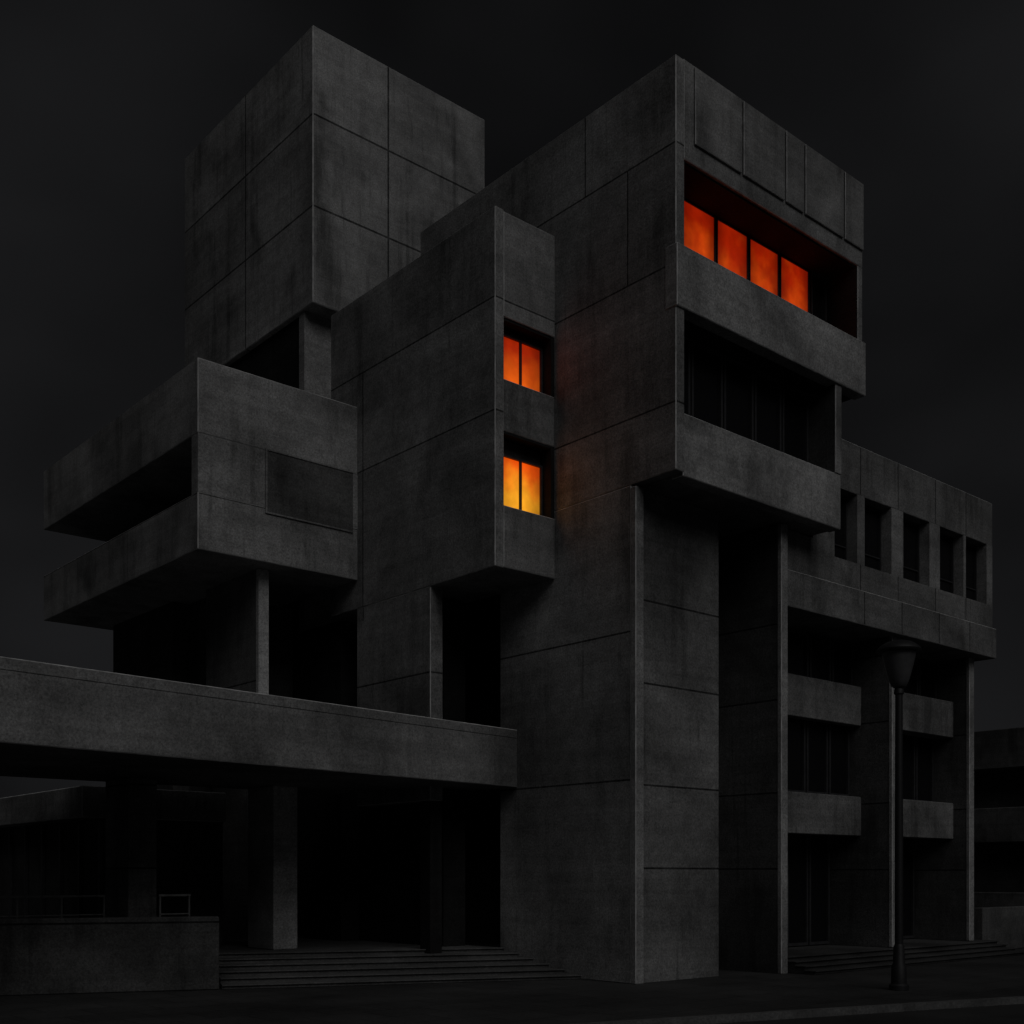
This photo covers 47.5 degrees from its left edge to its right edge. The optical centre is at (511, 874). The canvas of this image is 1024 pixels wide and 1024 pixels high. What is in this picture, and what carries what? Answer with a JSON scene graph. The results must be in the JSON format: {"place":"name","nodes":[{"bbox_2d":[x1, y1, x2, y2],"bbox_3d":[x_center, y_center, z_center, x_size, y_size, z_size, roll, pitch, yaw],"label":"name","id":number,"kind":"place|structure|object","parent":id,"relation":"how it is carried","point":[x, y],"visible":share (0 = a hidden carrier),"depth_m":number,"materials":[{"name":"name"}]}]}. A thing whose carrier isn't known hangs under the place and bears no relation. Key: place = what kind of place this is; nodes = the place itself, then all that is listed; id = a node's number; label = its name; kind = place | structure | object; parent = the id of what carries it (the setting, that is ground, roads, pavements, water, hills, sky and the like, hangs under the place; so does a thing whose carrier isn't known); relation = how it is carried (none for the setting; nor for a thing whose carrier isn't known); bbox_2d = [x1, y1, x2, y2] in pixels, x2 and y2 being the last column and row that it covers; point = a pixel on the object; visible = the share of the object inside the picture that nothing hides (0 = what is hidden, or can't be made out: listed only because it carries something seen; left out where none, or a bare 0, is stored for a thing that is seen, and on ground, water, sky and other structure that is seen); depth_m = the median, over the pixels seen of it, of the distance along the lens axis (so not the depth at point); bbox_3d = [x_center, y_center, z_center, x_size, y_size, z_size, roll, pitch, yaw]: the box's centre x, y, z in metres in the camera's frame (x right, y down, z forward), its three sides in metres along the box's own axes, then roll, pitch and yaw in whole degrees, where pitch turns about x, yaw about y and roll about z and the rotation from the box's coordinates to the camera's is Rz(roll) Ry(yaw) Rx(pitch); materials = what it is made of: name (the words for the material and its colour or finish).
{"place":"outdoors","nodes":[
{"label":"outdoors","id":0,"kind":"place"},
{"bbox_2d":[0,786,225,944],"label":"side building","id":1,"kind":"structure","parent":0,"point":[52,842],"depth_m":29.40,"materials":[{"name":"concrete"}]},
{"bbox_2d":[0,942,1023,1023],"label":"pavement","id":2,"kind":"structure","parent":0,"point":[565,1001],"depth_m":22.44,"materials":[{"name":"grey concrete"}]},
{"bbox_2d":[0,916,218,995],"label":"wall","id":3,"kind":"structure","parent":2,"relation":"on","point":[44,956],"depth_m":23.65,"materials":[{"name":"concrete"}]},
{"bbox_2d":[219,938,487,951],"bbox_3d":[-15.675,2.099,27.763,24.790,0.594,17.532,0,0,-41],"label":"podium","id":4,"kind":"object","parent":2,"relation":"on","point":[239,945],"visible":0.18,"depth_m":29.75,"materials":[{"name":"concrete"}]},
{"bbox_2d":[158,894,190,916],"bbox_3d":[-7.416,1.110,25.590,0.060,1.380,0.762,0,0,45],"label":"railing","id":5,"kind":"object","parent":4,"relation":"on","point":[167,895],"visible":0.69,"depth_m":25.52,"materials":[{"name":"grey metal"}]},
{"bbox_2d":[219,947,580,989],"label":"entrance steps","id":6,"kind":"structure","parent":2,"relation":"on","point":[285,969],"depth_m":26.61,"materials":[{"name":"concrete"}]},
{"bbox_2d":[0,26,995,983],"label":"concrete building","id":7,"kind":"structure","parent":2,"relation":"on","point":[548,554],"depth_m":28.45,"materials":[{"name":"concrete"}]},
{"bbox_2d":[504,333,542,392],"bbox_3d":[0.156,-11.850,27.155,1.440,1.260,0.090,0,0,-41],"label":"window","id":8,"kind":"structure","parent":7,"relation":"in","point":[523,361],"depth_m":27.27,"materials":[{"name":"glass"}]},
{"bbox_2d":[504,454,542,515],"bbox_3d":[0.156,-9.055,27.155,1.440,1.290,0.090,0,0,-41],"label":"window","id":9,"kind":"structure","parent":7,"relation":"in","point":[523,479],"depth_m":27.27,"materials":[{"name":"glass"}]},
{"bbox_2d":[684,336,689,415],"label":"window","id":10,"kind":"structure","parent":7,"relation":"in","point":[686,340],"depth_m":26.14,"materials":[{"name":"glass"}]},
{"bbox_2d":[684,198,715,261],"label":"window","id":11,"kind":"structure","parent":7,"relation":"in","point":[699,225],"depth_m":26.62,"materials":[{"name":"glass"}]},
{"bbox_2d":[690,340,722,428],"bbox_3d":[4.434,-10.480,26.595,1.100,3.140,0.090,0,0,-41],"label":"window","id":12,"kind":"structure","parent":7,"relation":"in","point":[706,364],"depth_m":26.63,"materials":[{"name":"glass"}]},
{"bbox_2d":[716,218,747,279],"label":"window","id":13,"kind":"structure","parent":7,"relation":"in","point":[731,243],"depth_m":27.38,"materials":[{"name":"glass"}]},
{"bbox_2d":[723,355,753,440],"bbox_3d":[5.302,-10.480,27.349,1.100,3.140,0.090,0,0,-41],"label":"window","id":14,"kind":"structure","parent":7,"relation":"in","point":[738,377],"depth_m":27.39,"materials":[{"name":"glass"}]},
{"bbox_2d":[748,236,778,295],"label":"window","id":15,"kind":"structure","parent":7,"relation":"in","point":[763,262],"depth_m":28.19,"materials":[{"name":"glass"}]},
{"bbox_2d":[754,369,781,451],"bbox_3d":[6.150,-10.480,28.088,1.050,3.140,0.090,0,0,-41],"label":"window","id":16,"kind":"structure","parent":7,"relation":"in","point":[767,389],"depth_m":28.13,"materials":[{"name":"glass"}]},
{"bbox_2d":[779,254,808,312],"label":"window","id":17,"kind":"structure","parent":7,"relation":"in","point":[793,278],"depth_m":28.99,"materials":[{"name":"glass"}]},
{"bbox_2d":[782,382,807,461],"bbox_3d":[6.988,-10.480,28.816,1.070,3.140,0.090,0,0,-41],"label":"window","id":18,"kind":"structure","parent":7,"relation":"in","point":[794,400],"depth_m":28.85,"materials":[{"name":"glass"}]},
{"bbox_2d":[788,718,805,792],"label":"window","id":19,"kind":"structure","parent":7,"relation":"in","point":[796,727],"depth_m":31.51,"materials":[{"name":"glass"}]},
{"bbox_2d":[788,834,807,945],"bbox_3d":[7.960,0.240,32.578,1.002,3.480,0.090,0,0,-41],"label":"window","id":20,"kind":"structure","parent":7,"relation":"in","point":[797,843],"depth_m":32.64,"materials":[{"name":"glass"}]},
{"bbox_2d":[788,628,808,676],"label":"window","id":21,"kind":"structure","parent":7,"relation":"in","point":[798,641],"depth_m":31.41,"materials":[{"name":"glass"}]},
{"bbox_2d":[806,720,827,793],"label":"window","id":22,"kind":"structure","parent":7,"relation":"in","point":[816,732],"depth_m":32.12,"materials":[{"name":"glass"}]},
{"bbox_2d":[809,271,826,321],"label":"window","id":23,"kind":"structure","parent":7,"relation":"in","point":[817,284],"depth_m":29.66,"materials":[{"name":"glass"}]},
{"bbox_2d":[808,835,829,944],"bbox_3d":[8.761,0.240,33.275,1.002,3.480,0.090,0,0,-41],"label":"window","id":24,"kind":"structure","parent":7,"relation":"in","point":[818,845],"depth_m":33.30,"materials":[{"name":"glass"}]},
{"bbox_2d":[809,633,830,680],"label":"window","id":25,"kind":"structure","parent":7,"relation":"in","point":[819,646],"depth_m":32.04,"materials":[{"name":"glass"}]},
{"bbox_2d":[828,724,849,795],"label":"window","id":26,"kind":"structure","parent":7,"relation":"in","point":[838,735],"depth_m":32.82,"materials":[{"name":"glass"}]},
{"bbox_2d":[835,495,846,559],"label":"window","id":27,"kind":"structure","parent":7,"relation":"in","point":[840,535],"depth_m":30.93,"materials":[{"name":"glass"}]},
{"bbox_2d":[831,638,852,685],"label":"window","id":28,"kind":"structure","parent":7,"relation":"in","point":[841,651],"depth_m":32.74,"materials":[{"name":"glass"}]},
{"bbox_2d":[865,505,880,570],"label":"window","id":29,"kind":"structure","parent":7,"relation":"in","point":[872,515],"depth_m":31.88,"materials":[{"name":"glass"}]},
{"bbox_2d":[903,838,913,938],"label":"window","id":30,"kind":"structure","parent":7,"relation":"in","point":[908,844],"depth_m":36.48,"materials":[{"name":"glass"}]},
{"bbox_2d":[903,735,914,799],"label":"window","id":31,"kind":"structure","parent":7,"relation":"in","point":[908,741],"depth_m":35.26,"materials":[{"name":"glass"}]},
{"bbox_2d":[903,658,917,694],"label":"window","id":32,"kind":"structure","parent":7,"relation":"in","point":[912,686],"depth_m":35.26,"materials":[{"name":"glass"}]},
{"bbox_2d":[903,519,919,582],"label":"window","id":33,"kind":"structure","parent":7,"relation":"in","point":[911,531],"depth_m":33.20,"materials":[{"name":"glass"}]},
{"bbox_2d":[915,737,933,801],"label":"window","id":34,"kind":"structure","parent":7,"relation":"in","point":[924,747],"depth_m":35.87,"materials":[{"name":"glass"}]},
{"bbox_2d":[918,658,936,698],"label":"window","id":35,"kind":"structure","parent":7,"relation":"in","point":[927,670],"depth_m":35.80,"materials":[{"name":"glass"}]},
{"bbox_2d":[940,533,953,593],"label":"window","id":36,"kind":"structure","parent":7,"relation":"in","point":[946,542],"depth_m":34.48,"materials":[{"name":"glass"}]},
{"bbox_2d":[966,543,976,600],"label":"window","id":37,"kind":"structure","parent":7,"relation":"in","point":[971,550],"depth_m":35.47,"materials":[{"name":"glass"}]},
{"bbox_2d":[876,640,921,990],"bbox_3d":[8.077,-1.252,24.296,0.900,7.296,0.900,0,0,-41],"label":"street lamp","id":38,"kind":"object","parent":2,"relation":"on","point":[898,656],"visible":1,"depth_m":24.21,"materials":[{"name":"black metal"}]},
{"bbox_2d":[788,938,1023,974],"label":"side steps","id":39,"kind":"structure","parent":2,"relation":"on","point":[817,959],"depth_m":31.42,"materials":[{"name":"concrete"}]},
{"bbox_2d":[974,727,1023,907],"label":"neighbouring building","id":40,"kind":"structure","parent":2,"relation":"on","point":[998,817],"depth_m":54.01,"materials":[{"name":"concrete"}]},
{"bbox_2d":[0,0,1023,797],"label":"sky","id":41,"kind":"structure","parent":0,"point":[104,104],"materials":[{"name":"black"}]},
{"bbox_2d":[720,1004,1023,1023],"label":"road","id":42,"kind":"structure","parent":0,"point":[1007,1014],"depth_m":20.51,"materials":[{"name":"black asphalt"}]},
{"bbox_2d":[974,906,1023,947],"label":"wall","id":43,"kind":"structure","parent":0,"point":[1003,925],"depth_m":37.20,"materials":[{"name":"concrete"}]},
{"bbox_3d":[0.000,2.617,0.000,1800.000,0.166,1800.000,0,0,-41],"label":"ground","id":44,"kind":"structure","parent":0,"visible":0},
{"bbox_2d":[570,996,1023,1023],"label":"kerb","id":45,"kind":"structure","parent":44,"relation":"on","point":[795,1014],"depth_m":20.76,"materials":[{"name":"concrete"}]}
]}

